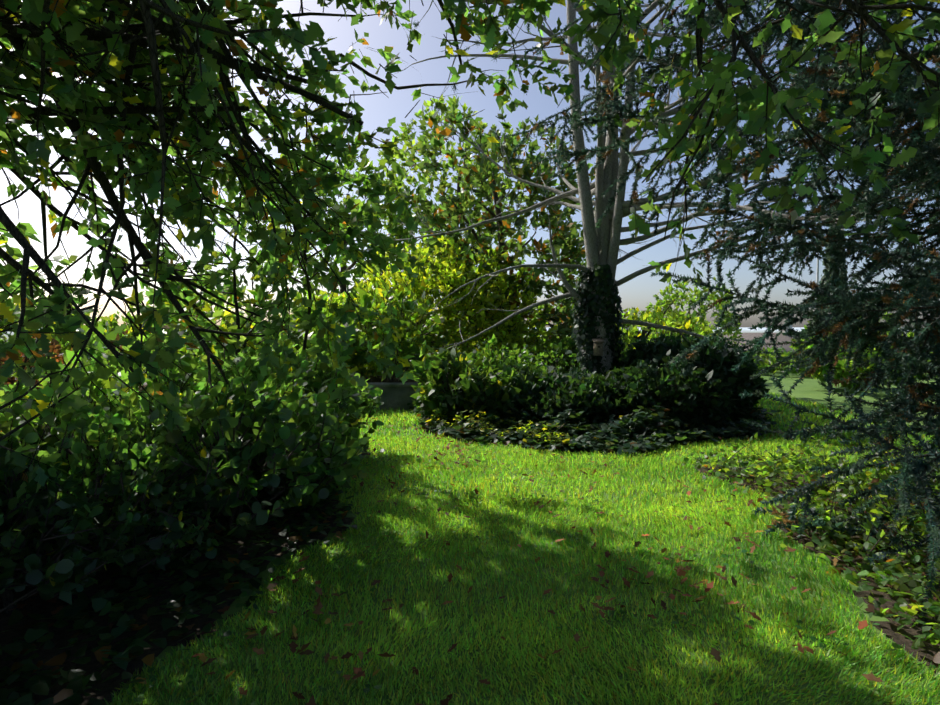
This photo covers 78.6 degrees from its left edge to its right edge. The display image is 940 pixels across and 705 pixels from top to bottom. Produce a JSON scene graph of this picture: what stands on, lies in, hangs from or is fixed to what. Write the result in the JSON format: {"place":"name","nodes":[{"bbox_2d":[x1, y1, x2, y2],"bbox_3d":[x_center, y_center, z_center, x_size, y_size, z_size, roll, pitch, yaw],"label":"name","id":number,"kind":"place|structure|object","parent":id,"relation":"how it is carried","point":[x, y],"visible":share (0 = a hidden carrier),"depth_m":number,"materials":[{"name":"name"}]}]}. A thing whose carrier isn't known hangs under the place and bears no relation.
{"place":"outdoors","nodes":[
{"label":"outdoors","id":0,"kind":"place"},
{"bbox_2d":[0,0,939,326],"label":"sky","id":1,"kind":"structure","parent":0,"point":[639,291],"materials":[{"name":"blue"}]},
{"bbox_2d":[1,327,939,704],"bbox_3d":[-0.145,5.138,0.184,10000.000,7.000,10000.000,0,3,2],"label":"ground","id":2,"kind":"structure","parent":0,"point":[813,391],"depth_m":3.40,"materials":[{"name":"green plant"}]},
{"bbox_2d":[15,375,419,409],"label":"garden wall","id":3,"kind":"structure","parent":2,"relation":"on","point":[396,394],"depth_m":11.25,"materials":[{"name":"concrete"}]},
{"bbox_2d":[0,94,937,396],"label":"planting","id":4,"kind":"object","parent":2,"relation":"on","point":[448,266],"visible":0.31,"depth_m":14.54,"materials":[{"name":"green plant"}]},
{"bbox_2d":[0,0,939,498],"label":"oak tree","id":5,"kind":"object","parent":2,"relation":"on","point":[120,52],"visible":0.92,"depth_m":4.28,"materials":[{"name":"green plant"}]},
{"bbox_2d":[0,416,939,704],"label":"bed soil","id":6,"kind":"structure","parent":2,"relation":"on","point":[926,654],"depth_m":3.37,"materials":[{"name":"brown soil"}]},
{"bbox_2d":[0,72,369,613],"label":"young oaks","id":7,"kind":"object","parent":6,"relation":"on","point":[66,403],"visible":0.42,"depth_m":6.71,"materials":[{"name":"green plant"}]},
{"bbox_2d":[0,322,384,704],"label":"hedge","id":8,"kind":"object","parent":6,"relation":"on","point":[133,472],"visible":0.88,"depth_m":3.76,"materials":[{"name":"green plant"}]},
{"bbox_2d":[11,407,936,704],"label":"fallen leaves","id":9,"kind":"object","parent":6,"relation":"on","point":[359,671],"visible":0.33,"depth_m":3.38,"materials":[{"name":"brown plant"}]},
{"bbox_2d":[407,332,781,455],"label":"island plants","id":10,"kind":"object","parent":6,"relation":"on","point":[522,397],"visible":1,"depth_m":9.03,"materials":[{"name":"green plant"}]},
{"bbox_2d":[669,424,939,667],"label":"bed groundcover","id":11,"kind":"object","parent":6,"relation":"on","point":[881,579],"visible":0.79,"depth_m":4.39,"materials":[{"name":"green plant"}]},
{"bbox_2d":[378,0,934,380],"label":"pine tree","id":12,"kind":"object","parent":2,"relation":"on","point":[597,299],"visible":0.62,"depth_m":10.47,"materials":[{"name":"plant"}]},
{"bbox_2d":[592,338,604,355],"bbox_3d":[2.288,-0.097,10.257,0.190,0.305,0.170,0,3,2],"label":"birdhouse","id":13,"kind":"object","parent":12,"relation":"attached to","point":[598,346],"visible":0.98,"depth_m":10.21,"materials":[{"name":"brown wood"}]},
{"bbox_2d":[506,0,939,629],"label":"blue spruce","id":14,"kind":"object","parent":2,"relation":"on","point":[908,290],"visible":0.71,"depth_m":5.91,"materials":[{"name":"green plant"}]},
{"bbox_2d":[723,325,810,358],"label":"neighbour house","id":15,"kind":"structure","parent":2,"relation":"on","point":[751,336],"depth_m":54.08,"materials":[{"name":"paint"}]},
{"bbox_2d":[816,201,820,283],"bbox_3d":[12.079,-2.193,19.978,0.171,6.250,0.180,0,3,2],"label":"flag pole","id":16,"kind":"object","parent":2,"relation":"on","point":[817,278],"visible":0.19,"depth_m":19.92,"materials":[{"name":"metal"}]},
{"bbox_2d":[813,199,851,375],"bbox_3d":[11.095,-1.952,17.535,1.321,5.604,1.221,0,3,2],"label":"weeping cypress","id":17,"kind":"object","parent":2,"relation":"on","point":[836,272],"visible":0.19,"depth_m":17.39,"materials":[{"name":"green plant"}]}
]}

